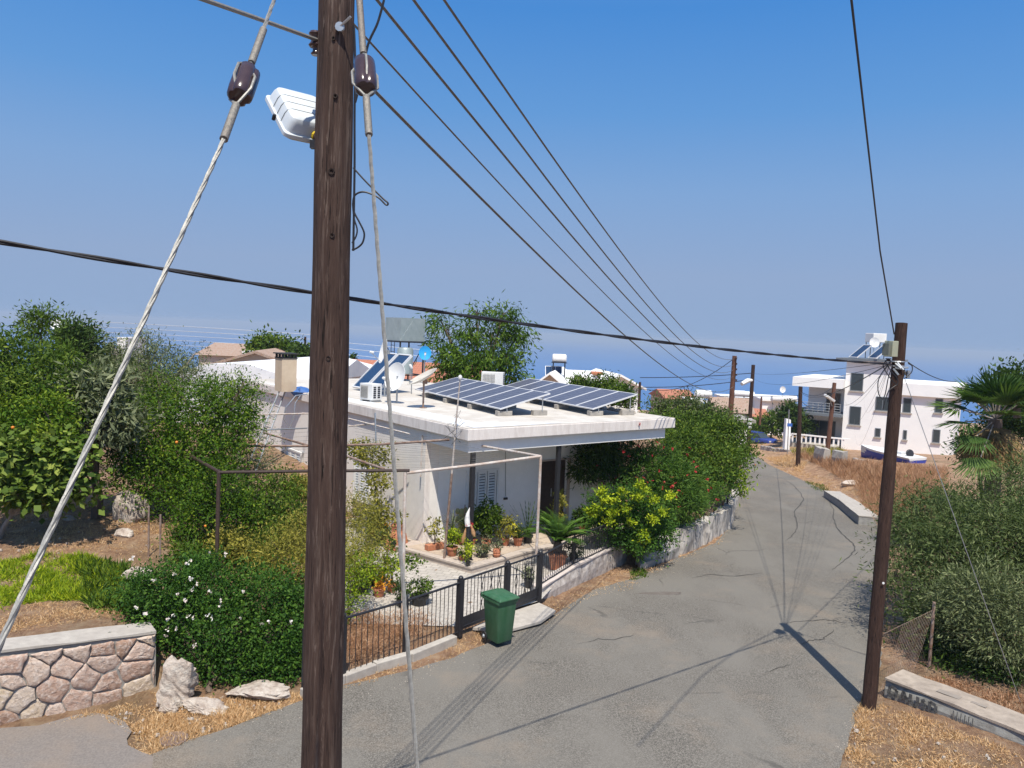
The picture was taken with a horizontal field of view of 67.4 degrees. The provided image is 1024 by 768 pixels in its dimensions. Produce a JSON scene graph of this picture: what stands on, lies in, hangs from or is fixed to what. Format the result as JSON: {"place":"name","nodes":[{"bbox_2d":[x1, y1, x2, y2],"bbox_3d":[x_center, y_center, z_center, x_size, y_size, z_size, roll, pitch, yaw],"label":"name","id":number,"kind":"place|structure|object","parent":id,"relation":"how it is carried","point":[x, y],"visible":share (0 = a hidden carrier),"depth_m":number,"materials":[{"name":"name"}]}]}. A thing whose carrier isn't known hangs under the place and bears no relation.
{"place":"outdoors","nodes":[
{"label":"outdoors","id":0,"kind":"place"},
{"bbox_2d":[0,713,152,767],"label":"driveway","id":1,"kind":"structure","parent":0,"point":[93,741],"depth_m":11.01,"materials":[{"name":"grey concrete"}]},
{"bbox_2d":[6,504,164,561],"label":"dry grass","id":2,"kind":"structure","parent":0,"point":[80,534],"depth_m":17.37,"materials":[{"name":"plant"}]},
{"bbox_2d":[273,352,298,391],"bbox_3d":[-8.273,-0.440,28.093,0.680,1.400,0.800,-1,5,-37],"label":"chimney","id":3,"kind":"object","parent":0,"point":[285,373],"visible":1,"depth_m":27.85,"materials":[{"name":"paint"}]},
{"bbox_2d":[0,410,1023,767],"bbox_3d":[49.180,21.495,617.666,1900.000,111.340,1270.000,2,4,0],"label":"ground","id":4,"kind":"structure","parent":0,"point":[148,696],"depth_m":15.04,"materials":[{"name":"soil"}]},
{"bbox_2d":[3,298,80,381],"bbox_3d":[-13.616,0.307,22.124,1.882,5.647,1.794,1,4,-15],"label":"slender tree","id":5,"kind":"object","parent":4,"relation":"on","point":[36,315],"visible":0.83,"depth_m":21.85,"materials":[{"name":"green plant"}]},
{"bbox_2d":[0,378,97,476],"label":"orange tree","id":6,"kind":"object","parent":4,"relation":"on","point":[30,413],"visible":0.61,"depth_m":16.93,"materials":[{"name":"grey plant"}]},
{"bbox_2d":[0,309,111,501],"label":"green tree","id":7,"kind":"object","parent":4,"relation":"on","point":[15,372],"visible":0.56,"depth_m":18.36,"materials":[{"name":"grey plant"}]},
{"bbox_2d":[0,409,112,538],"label":"fig tree","id":8,"kind":"object","parent":4,"relation":"on","point":[34,484],"visible":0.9,"depth_m":16.37,"materials":[{"name":"green plant"}]},
{"bbox_2d":[0,600,123,633],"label":"straw verge","id":9,"kind":"structure","parent":4,"relation":"on","point":[54,615],"depth_m":13.29,"materials":[{"name":"beige plant"}]},
{"bbox_2d":[0,548,137,611],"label":"ground cover","id":10,"kind":"object","parent":4,"relation":"on","point":[48,578],"visible":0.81,"depth_m":14.78,"materials":[{"name":"green plant"}]},
{"bbox_2d":[35,310,119,443],"bbox_3d":[-16.048,-0.063,28.209,2.893,5.374,2.620,2,4,0],"label":"dark tree","id":11,"kind":"object","parent":4,"relation":"on","point":[85,333],"visible":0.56,"depth_m":27.72,"materials":[{"name":"green plant"}]},
{"bbox_2d":[0,622,155,724],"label":"stone wall","id":12,"kind":"structure","parent":4,"relation":"on","point":[47,674],"depth_m":12.07,"materials":[{"name":"stone"}]},
{"bbox_2d":[30,353,164,518],"bbox_3d":[-10.161,1.371,18.500,3.062,4.297,2.667,5,5,37],"label":"loquat tree","id":13,"kind":"object","parent":4,"relation":"on","point":[119,411],"visible":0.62,"depth_m":18.34,"materials":[{"name":"plant"}]},
{"bbox_2d":[112,491,148,523],"bbox_3d":[-9.284,3.066,18.712,0.831,1.042,0.531,3,4,11],"label":"rock","id":14,"kind":"object","parent":4,"relation":"on","point":[127,515],"visible":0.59,"depth_m":18.52,"materials":[{"name":"stone"}]},
{"bbox_2d":[74,322,224,472],"bbox_3d":[-11.392,0.541,24.072,4.567,5.117,4.314,2,4,0],"label":"olive tree","id":15,"kind":"object","parent":4,"relation":"on","point":[184,366],"visible":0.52,"depth_m":24.21,"materials":[{"name":"green plant"}]},
{"bbox_2d":[49,687,302,755],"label":"straw verge","id":16,"kind":"structure","parent":4,"relation":"on","point":[231,713],"depth_m":11.88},
{"bbox_2d":[155,655,198,707],"bbox_3d":[-5.411,4.788,12.438,0.561,0.859,0.596,2,4,0],"label":"boulder","id":17,"kind":"object","parent":4,"relation":"on","point":[178,683],"visible":0.81,"depth_m":12.26,"materials":[{"name":"stone"}]},
{"bbox_2d":[89,358,275,525],"bbox_3d":[-8.710,1.507,19.765,5.030,4.463,4.398,2,4,0],"label":"pomegranate tree","id":18,"kind":"object","parent":4,"relation":"on","point":[151,463],"visible":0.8,"depth_m":19.53,"materials":[{"name":"green plant"}]},
{"bbox_2d":[149,529,222,575],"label":"shrub","id":19,"kind":"object","parent":4,"relation":"on","point":[188,547],"visible":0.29,"depth_m":16.40,"materials":[{"name":"green plant"}]},
{"bbox_2d":[181,697,228,715],"bbox_3d":[-4.897,5.136,12.245,0.767,0.257,0.368,3,4,15],"label":"boulder","id":20,"kind":"object","parent":4,"relation":"on","point":[197,705],"visible":0.91,"depth_m":12.17,"materials":[{"name":"stone"}]},
{"bbox_2d":[151,441,283,553],"bbox_3d":[-7.032,2.684,18.098,2.948,2.851,2.379,-1,5,-40],"label":"citrus shrub","id":21,"kind":"object","parent":4,"relation":"on","point":[205,496],"visible":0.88,"depth_m":17.85,"materials":[{"name":"green plant"}]},
{"bbox_2d":[88,535,347,694],"bbox_3d":[-5.282,4.203,13.867,4.579,2.861,2.724,2,4,0],"label":"rose hedge","id":22,"kind":"object","parent":4,"relation":"on","point":[177,594],"visible":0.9,"depth_m":13.39,"materials":[{"name":"green plant"}]},
{"bbox_2d":[193,343,252,364],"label":"tiled house","id":23,"kind":"structure","parent":4,"relation":"on","point":[222,351],"depth_m":69.07,"materials":[{"name":"tile"}]},
{"bbox_2d":[199,517,267,566],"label":"shrub","id":24,"kind":"object","parent":4,"relation":"on","point":[228,539],"visible":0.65,"depth_m":17.29,"materials":[{"name":"green plant"}]},
{"bbox_2d":[209,421,285,499],"bbox_3d":[-7.632,2.134,22.051,3.066,2.743,2.479,3,4,13],"label":"grey shrub","id":25,"kind":"object","parent":4,"relation":"on","point":[255,459],"visible":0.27,"depth_m":21.90,"materials":[{"name":"green plant"}]},
{"bbox_2d":[210,348,287,363],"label":"tiled house","id":26,"kind":"structure","parent":4,"relation":"on","point":[266,354],"depth_m":51.97,"materials":[{"name":"tile"}]},
{"bbox_2d":[225,680,290,700],"bbox_3d":[-4.199,5.087,12.775,1.079,0.237,0.543,2,4,0],"label":"boulder","id":27,"kind":"object","parent":4,"relation":"on","point":[266,690],"visible":1,"depth_m":12.63,"materials":[{"name":"stone"}]},
{"bbox_2d":[212,461,307,548],"bbox_3d":[-6.163,3.140,19.446,2.771,2.272,3.207,0,4,-32],"label":"climbing shrub","id":28,"kind":"object","parent":4,"relation":"on","point":[274,486],"visible":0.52,"depth_m":19.45,"materials":[{"name":"green plant"}]},
{"bbox_2d":[157,357,371,425],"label":"vaulted outbuilding","id":29,"kind":"structure","parent":4,"relation":"on","point":[267,367],"depth_m":38.60,"materials":[{"name":"white paint"}]},
{"bbox_2d":[238,320,291,353],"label":"distant tree","id":30,"kind":"object","parent":4,"relation":"on","point":[254,340],"visible":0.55,"depth_m":59.21,"materials":[{"name":"green plant"}]},
{"bbox_2d":[249,391,285,465],"bbox_3d":[-8.544,1.868,26.552,0.311,3.095,3.749,3,4,4],"label":"ladder","id":31,"kind":"object","parent":4,"relation":"on","point":[273,405],"visible":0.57,"depth_m":27.17,"materials":[{"name":"metal"}]},
{"bbox_2d":[228,480,406,602],"bbox_3d":[-4.208,3.632,17.334,3.766,2.779,3.572,2,4,0],"label":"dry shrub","id":32,"kind":"object","parent":4,"relation":"on","point":[355,512],"visible":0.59,"depth_m":17.11,"materials":[{"name":"green plant"}]},
{"bbox_2d":[297,359,368,378],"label":"outbuilding","id":33,"kind":"structure","parent":4,"relation":"on","point":[358,369],"depth_m":39.33,"materials":[{"name":"white paint"}]},
{"bbox_2d":[301,0,388,767],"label":"utility pole","id":34,"kind":"object","parent":4,"relation":"on","point":[333,47],"visible":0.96,"depth_m":5.12,"materials":[{"name":"brown wood"}]},
{"bbox_2d":[0,0,275,652],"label":"guy wire","id":35,"kind":"object","parent":34,"relation":"attached to","point":[243,84],"visible":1,"depth_m":2.18,"materials":[{"name":"grey metal"}]},
{"bbox_2d":[199,0,317,40],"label":"overhead wire","id":36,"kind":"object","parent":34,"relation":"attached to","point":[251,16],"visible":0.94,"depth_m":4.46,"materials":[{"name":"metal"}]},
{"bbox_2d":[265,87,315,148],"bbox_3d":[-1.443,-1.839,5.332,0.424,0.434,0.518,-1,5,-40],"label":"street lamp","id":37,"kind":"object","parent":34,"relation":"attached to","point":[293,114],"visible":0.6,"depth_m":5.23,"materials":[{"name":"grey plastic"}]},
{"bbox_2d":[351,0,418,767],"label":"guy wire","id":38,"kind":"object","parent":34,"relation":"attached to","point":[364,79],"visible":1,"depth_m":2.62,"materials":[{"name":"grey metal"}]},
{"bbox_2d":[0,239,891,364],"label":"service cable","id":39,"kind":"object","parent":34,"relation":"attached to","point":[135,264],"visible":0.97,"depth_m":6.81,"materials":[{"name":"black rubber"}]},
{"bbox_2d":[354,23,731,379],"bbox_3d":[6.401,-1.435,26.571,0.014,4.181,45.295,4,4,19],"label":"overhead wire","id":40,"kind":"object","parent":34,"relation":"attached to","point":[415,92],"visible":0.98,"depth_m":7.21,"materials":[{"name":"black metal"}]},
{"bbox_2d":[375,91,730,391],"bbox_3d":[6.411,-0.962,26.602,0.023,4.524,45.302,4,4,19],"label":"overhead wire","id":41,"kind":"object","parent":34,"relation":"attached to","point":[413,130],"visible":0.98,"depth_m":7.34,"materials":[{"name":"black metal"}]},
{"bbox_2d":[375,0,732,372],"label":"overhead wire","id":42,"kind":"object","parent":34,"relation":"attached to","point":[449,89],"visible":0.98,"depth_m":7.51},
{"bbox_2d":[412,0,731,366],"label":"overhead wire","id":43,"kind":"object","parent":34,"relation":"attached to","point":[468,74],"visible":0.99,"depth_m":8.13,"materials":[{"name":"black metal"}]},
{"bbox_2d":[443,0,731,359],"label":"overhead wire","id":44,"kind":"object","parent":34,"relation":"attached to","point":[487,63],"visible":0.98,"depth_m":8.86,"materials":[{"name":"black metal"}]},
{"bbox_2d":[177,413,541,611],"bbox_3d":[-4.719,2.796,20.013,6.579,3.759,9.806,0,5,-33],"label":"pipe pergola","id":45,"kind":"object","parent":4,"relation":"on","point":[379,469],"visible":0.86,"depth_m":17.63,"materials":[{"name":"brown paint"}]},
{"bbox_2d":[345,542,393,623],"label":"shrub","id":46,"kind":"object","parent":4,"relation":"on","point":[348,612],"visible":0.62,"depth_m":15.99,"materials":[{"name":"green plant"}]},
{"bbox_2d":[300,634,456,697],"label":"fence kerb","id":47,"kind":"structure","parent":4,"relation":"on","point":[400,659],"depth_m":14.14,"materials":[{"name":"concrete"}]},
{"bbox_2d":[301,582,459,687],"bbox_3d":[-2.244,4.566,14.145,0.124,1.235,3.683,6,5,41],"label":"iron fence","id":48,"kind":"object","parent":47,"relation":"on","point":[379,608],"visible":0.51,"depth_m":14.25,"materials":[{"name":"black metal"}]},
{"bbox_2d":[346,605,453,666],"bbox_3d":[-2.981,4.890,14.974,2.063,0.556,3.732,5,5,38],"label":"dry weed bed","id":49,"kind":"object","parent":4,"relation":"on","point":[373,638],"visible":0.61,"depth_m":15.17,"materials":[{"name":"brown plant"}]},
{"bbox_2d":[385,317,424,378],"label":"water tank tower","id":50,"kind":"structure","parent":4,"relation":"on","point":[406,330],"depth_m":36.44,"materials":[{"name":"metal"}]},
{"bbox_2d":[244,379,674,573],"bbox_3d":[-3.538,2.391,28.491,8.587,4.160,17.843,-1,5,-37],"label":"bungalow","id":51,"kind":"object","parent":4,"relation":"on","point":[549,437],"visible":0.5,"depth_m":22.64,"materials":[{"name":"white paint"}]},
{"bbox_2d":[349,460,371,505],"bbox_3d":[-4.756,3.085,24.250,0.175,1.310,1.268,-1,5,-37],"label":"window","id":52,"kind":"structure","parent":51,"relation":"in","point":[357,476],"depth_m":24.35,"materials":[{"name":"white plastic"}]},
{"bbox_2d":[360,383,381,401],"bbox_3d":[-4.697,0.276,25.517,0.626,0.600,0.440,5,5,38],"label":"air conditioner","id":53,"kind":"object","parent":51,"relation":"on","point":[371,392],"visible":1,"depth_m":25.36,"materials":[{"name":"white plastic"}]},
{"bbox_2d":[347,436,396,532],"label":"climbing vine","id":54,"kind":"object","parent":51,"relation":"attached to","point":[359,453],"visible":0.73,"depth_m":21.46,"materials":[{"name":"green plant"}]},
{"bbox_2d":[352,353,412,393],"bbox_3d":[-4.980,-0.444,29.528,1.466,1.480,2.237,-1,5,-37],"label":"solar water heater","id":55,"kind":"object","parent":51,"relation":"on","point":[374,373],"visible":0.56,"depth_m":29.68,"materials":[{"name":"blue glass"}]},
{"bbox_2d":[382,362,404,402],"bbox_3d":[-3.849,-0.033,25.084,0.738,1.342,0.737,2,4,0],"label":"satellite dish","id":56,"kind":"object","parent":51,"relation":"on","point":[396,373],"visible":0.9,"depth_m":25.24,"materials":[{"name":"white paint"}]},
{"bbox_2d":[440,509,464,556],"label":"potted plant","id":57,"kind":"object","parent":51,"relation":"on","point":[450,547],"visible":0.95,"depth_m":20.23,"materials":[{"name":"green plant"}]},
{"bbox_2d":[415,377,549,415],"bbox_3d":[-1.212,0.553,26.031,1.843,0.651,6.990,-16,12,-26],"label":"solar array","id":58,"kind":"object","parent":51,"relation":"on","point":[479,394],"visible":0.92,"depth_m":25.06,"materials":[{"name":"blue glass"}]},
{"bbox_2d":[465,468,500,514],"bbox_3d":[-0.877,3.208,22.534,1.290,1.406,0.175,-1,5,-37],"label":"window","id":59,"kind":"structure","parent":51,"relation":"in","point":[486,480],"depth_m":22.59,"materials":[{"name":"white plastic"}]},
{"bbox_2d":[473,493,504,539],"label":"potted plant","id":60,"kind":"object","parent":51,"relation":"on","point":[487,524],"visible":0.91,"depth_m":21.29,"materials":[{"name":"green plant"}]},
{"bbox_2d":[493,512,521,545],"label":"potted plant","id":61,"kind":"object","parent":51,"relation":"on","point":[509,526],"visible":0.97,"depth_m":21.38,"materials":[{"name":"green plant"}]},
{"bbox_2d":[539,460,565,522],"bbox_3d":[1.257,3.394,24.321,1.065,1.998,0.114,-1,5,-37],"label":"door","id":62,"kind":"structure","parent":51,"relation":"in","point":[548,467],"depth_m":24.23,"materials":[{"name":"brown paint"}]},
{"bbox_2d":[506,378,637,415],"bbox_3d":[1.618,0.591,27.149,1.843,0.651,6.990,-16,12,-26],"label":"solar array","id":63,"kind":"object","parent":51,"relation":"on","point":[564,395],"visible":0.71,"depth_m":25.74,"materials":[{"name":"blue glass"}]},
{"bbox_2d":[412,290,542,384],"bbox_3d":[-1.740,-0.490,37.825,6.666,8.518,4.502,2,4,0],"label":"ash tree","id":64,"kind":"object","parent":4,"relation":"on","point":[472,361],"visible":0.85,"depth_m":37.56,"materials":[{"name":"green plant"}]},
{"bbox_2d":[455,550,543,637],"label":"iron gate","id":65,"kind":"structure","parent":4,"relation":"on","point":[466,621],"depth_m":16.58,"materials":[{"name":"black metal"}]},
{"bbox_2d":[481,588,519,643],"bbox_3d":[-0.264,4.647,15.331,0.510,1.011,0.652,-1,5,-40],"label":"wheelie bin","id":66,"kind":"object","parent":4,"relation":"on","point":[499,606],"visible":1,"depth_m":15.16,"materials":[{"name":"green plastic"}]},
{"bbox_2d":[473,603,555,630],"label":"gate ramp","id":67,"kind":"structure","parent":4,"relation":"on","point":[532,615],"depth_m":16.69,"materials":[{"name":"concrete"}]},
{"bbox_2d":[532,541,626,598],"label":"wall","id":68,"kind":"structure","parent":4,"relation":"on","point":[589,568],"depth_m":20.29,"materials":[{"name":"white paint"}]},
{"bbox_2d":[542,519,625,583],"bbox_3d":[2.001,4.302,20.512,0.065,0.955,5.382,5,4,30],"label":"iron fence","id":69,"kind":"object","parent":68,"relation":"on","point":[573,561],"visible":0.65,"depth_m":19.85,"materials":[{"name":"black metal"}]},
{"bbox_2d":[563,440,635,494],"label":"dark oleander","id":70,"kind":"object","parent":4,"relation":"on","point":[609,454],"visible":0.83,"depth_m":23.96,"materials":[{"name":"green plant"}]},
{"bbox_2d":[593,377,644,409],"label":"tree","id":71,"kind":"object","parent":4,"relation":"on","point":[624,403],"visible":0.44,"depth_m":33.90,"materials":[{"name":"green plant"}]},
{"bbox_2d":[578,474,689,566],"bbox_3d":[3.494,4.054,22.175,3.421,2.996,2.681,2,4,0],"label":"pittosporum shrub","id":72,"kind":"object","parent":4,"relation":"on","point":[647,532],"visible":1,"depth_m":21.75,"materials":[{"name":"green plant"}]},
{"bbox_2d":[569,423,719,530],"bbox_3d":[4.551,3.007,24.663,5.744,3.834,3.643,2,4,0],"label":"oleander bush","id":73,"kind":"object","parent":4,"relation":"on","point":[667,475],"visible":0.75,"depth_m":24.41,"materials":[{"name":"green plant"}]},
{"bbox_2d":[344,631,1023,767],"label":"straw verge","id":74,"kind":"structure","parent":4,"relation":"on","point":[862,723],"depth_m":12.08,"materials":[{"name":"beige plant"}]},
{"bbox_2d":[635,489,738,564],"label":"roadside wall","id":75,"kind":"structure","parent":4,"relation":"on","point":[705,532],"depth_m":25.86,"materials":[{"name":"white paint"}]},
{"bbox_2d":[636,387,760,449],"bbox_3d":[9.191,2.173,37.730,6.062,4.143,4.010,5,5,38],"label":"roadside tree","id":76,"kind":"object","parent":4,"relation":"on","point":[688,402],"visible":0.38,"depth_m":37.54,"materials":[{"name":"green plant"}]},
{"bbox_2d":[633,398,772,507],"bbox_3d":[7.405,2.655,30.761,5.448,3.966,7.906,2,4,0],"label":"roadside tree","id":77,"kind":"object","parent":4,"relation":"on","point":[726,446],"visible":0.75,"depth_m":29.75,"materials":[{"name":"green plant"}]},
{"bbox_2d":[671,463,752,527],"bbox_3d":[6.657,4.286,26.742,1.903,2.824,6.060,5,5,38],"label":"roadside shrub","id":78,"kind":"object","parent":4,"relation":"on","point":[733,486],"visible":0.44,"depth_m":27.19,"materials":[{"name":"green plant"}]},
{"bbox_2d":[706,397,754,416],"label":"red roof house","id":79,"kind":"structure","parent":4,"relation":"on","point":[740,403],"depth_m":90.25,"materials":[{"name":"paint"}]},
{"bbox_2d":[752,407,783,438],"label":"tree","id":80,"kind":"object","parent":4,"relation":"on","point":[772,428],"visible":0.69,"depth_m":84.96,"materials":[{"name":"green plant"}]},
{"bbox_2d":[771,396,809,427],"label":"tree","id":81,"kind":"object","parent":4,"relation":"on","point":[783,412],"visible":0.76,"depth_m":74.88,"materials":[{"name":"green plant"}]},
{"bbox_2d":[795,386,802,466],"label":"utility pole","id":82,"kind":"object","parent":4,"relation":"on","point":[798,440],"visible":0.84,"depth_m":56.17,"materials":[{"name":"brown wood"}]},
{"bbox_2d":[824,490,877,525],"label":"kerb wall","id":83,"kind":"structure","parent":4,"relation":"on","point":[850,507],"depth_m":34.45,"materials":[{"name":"concrete"}]},
{"bbox_2d":[790,448,954,505],"bbox_3d":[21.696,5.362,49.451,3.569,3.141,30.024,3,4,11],"label":"dry weeds","id":84,"kind":"object","parent":4,"relation":"on","point":[869,474],"visible":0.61,"depth_m":45.26,"materials":[{"name":"beige plant"}]},
{"bbox_2d":[782,357,966,454],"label":"modern house","id":85,"kind":"structure","parent":4,"relation":"on","point":[845,433],"depth_m":72.94,"materials":[{"name":"white paint"}]},
{"bbox_2d":[849,333,886,358],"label":"solar water heater","id":86,"kind":"object","parent":85,"relation":"on","point":[877,353],"visible":0.73,"depth_m":74.04,"materials":[{"name":"white metal"}]},
{"bbox_2d":[861,322,912,710],"bbox_3d":[6.415,2.416,13.254,0.850,6.954,0.410,-1,5,-44],"label":"utility pole","id":87,"kind":"object","parent":4,"relation":"on","point":[895,349],"visible":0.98,"depth_m":13.17,"materials":[{"name":"wood"}]},
{"bbox_2d":[850,0,894,333],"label":"overhead wire","id":88,"kind":"object","parent":87,"relation":"attached to","point":[857,51],"visible":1,"depth_m":8.60,"materials":[{"name":"black metal"}]},
{"bbox_2d":[861,445,926,463],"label":"motor boat","id":89,"kind":"object","parent":4,"relation":"on","point":[877,453],"visible":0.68,"depth_m":53.20,"materials":[{"name":"white plastic"}]},
{"bbox_2d":[852,470,949,542],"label":"dry weeds","id":90,"kind":"object","parent":4,"relation":"on","point":[871,499],"visible":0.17,"depth_m":36.97,"materials":[{"name":"beige plant"}]},
{"bbox_2d":[878,602,935,696],"bbox_3d":[7.343,4.890,14.254,2.190,1.301,0.060,-1,5,-40],"label":"wire fence","id":91,"kind":"object","parent":4,"relation":"on","point":[932,619],"visible":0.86,"depth_m":14.47,"materials":[{"name":"grey metal"}]},
{"bbox_2d":[839,420,1023,650],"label":"willow bush","id":92,"kind":"object","parent":4,"relation":"on","point":[1005,533],"visible":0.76,"depth_m":17.16,"materials":[{"name":"green plant"}]},
{"bbox_2d":[883,603,1023,693],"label":"shaded bush","id":93,"kind":"object","parent":4,"relation":"on","point":[964,666],"visible":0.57,"depth_m":14.69,"materials":[{"name":"green plant"}]},
{"bbox_2d":[884,669,1023,745],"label":"kerb wall","id":94,"kind":"structure","parent":4,"relation":"on","point":[919,692],"depth_m":12.88,"materials":[{"name":"concrete"}]},
{"bbox_2d":[898,544,1023,692],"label":"olive shoots","id":95,"kind":"object","parent":4,"relation":"on","point":[973,616],"visible":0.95,"depth_m":14.57,"materials":[{"name":"green plant"}]},
{"bbox_2d":[921,674,1023,713],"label":"dry leaf litter","id":96,"kind":"object","parent":4,"relation":"on","point":[951,682],"visible":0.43,"depth_m":13.67,"materials":[{"name":"brown plant"}]},
{"bbox_2d":[923,365,1023,554],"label":"fan palm","id":97,"kind":"object","parent":4,"relation":"on","point":[1008,391],"visible":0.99,"depth_m":24.60,"materials":[{"name":"green plant"}]},
{"bbox_2d":[962,403,1023,508],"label":"dark tree","id":98,"kind":"object","parent":4,"relation":"on","point":[1011,423],"visible":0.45,"depth_m":31.74,"materials":[{"name":"green plant"}]},
{"bbox_2d":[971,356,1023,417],"bbox_3d":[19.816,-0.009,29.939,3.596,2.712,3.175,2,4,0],"label":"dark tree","id":99,"kind":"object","parent":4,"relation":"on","point":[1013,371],"visible":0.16,"depth_m":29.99,"materials":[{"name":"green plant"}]},
{"bbox_2d":[0,313,1023,422],"bbox_3d":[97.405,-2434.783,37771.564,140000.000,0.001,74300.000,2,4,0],"label":"sea","id":100,"kind":"structure","parent":0,"point":[629,359],"depth_m":3611.40,"materials":[{"name":"liquid"}]},
{"bbox_2d":[0,0,1023,353],"label":"sky","id":101,"kind":"structure","parent":0,"point":[720,146],"materials":[{"name":"blue"}]},
{"bbox_2d":[150,453,888,767],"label":"road","id":102,"kind":"structure","parent":0,"point":[685,678],"depth_m":13.87,"materials":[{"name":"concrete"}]},
{"bbox_2d":[345,518,695,625],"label":"patio","id":103,"kind":"structure","parent":0,"point":[442,576],"depth_m":18.39,"materials":[{"name":"tile"}]},
{"bbox_2d":[393,545,434,606],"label":"potted plant","id":104,"kind":"object","parent":103,"relation":"on","point":[423,587],"visible":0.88,"depth_m":16.99,"materials":[{"name":"green plant"}]},
{"bbox_2d":[441,375,462,558],"bbox_3d":[-1.515,2.249,19.675,0.553,5.004,0.376,4,4,20],"label":"antenna pole","id":105,"kind":"object","parent":103,"relation":"on","point":[450,490],"visible":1,"depth_m":19.68,"materials":[{"name":"grey metal"}]},
{"bbox_2d":[522,507,593,569],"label":"potted plant","id":106,"kind":"object","parent":103,"relation":"on","point":[560,533],"visible":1,"depth_m":19.95,"materials":[{"name":"green plant"}]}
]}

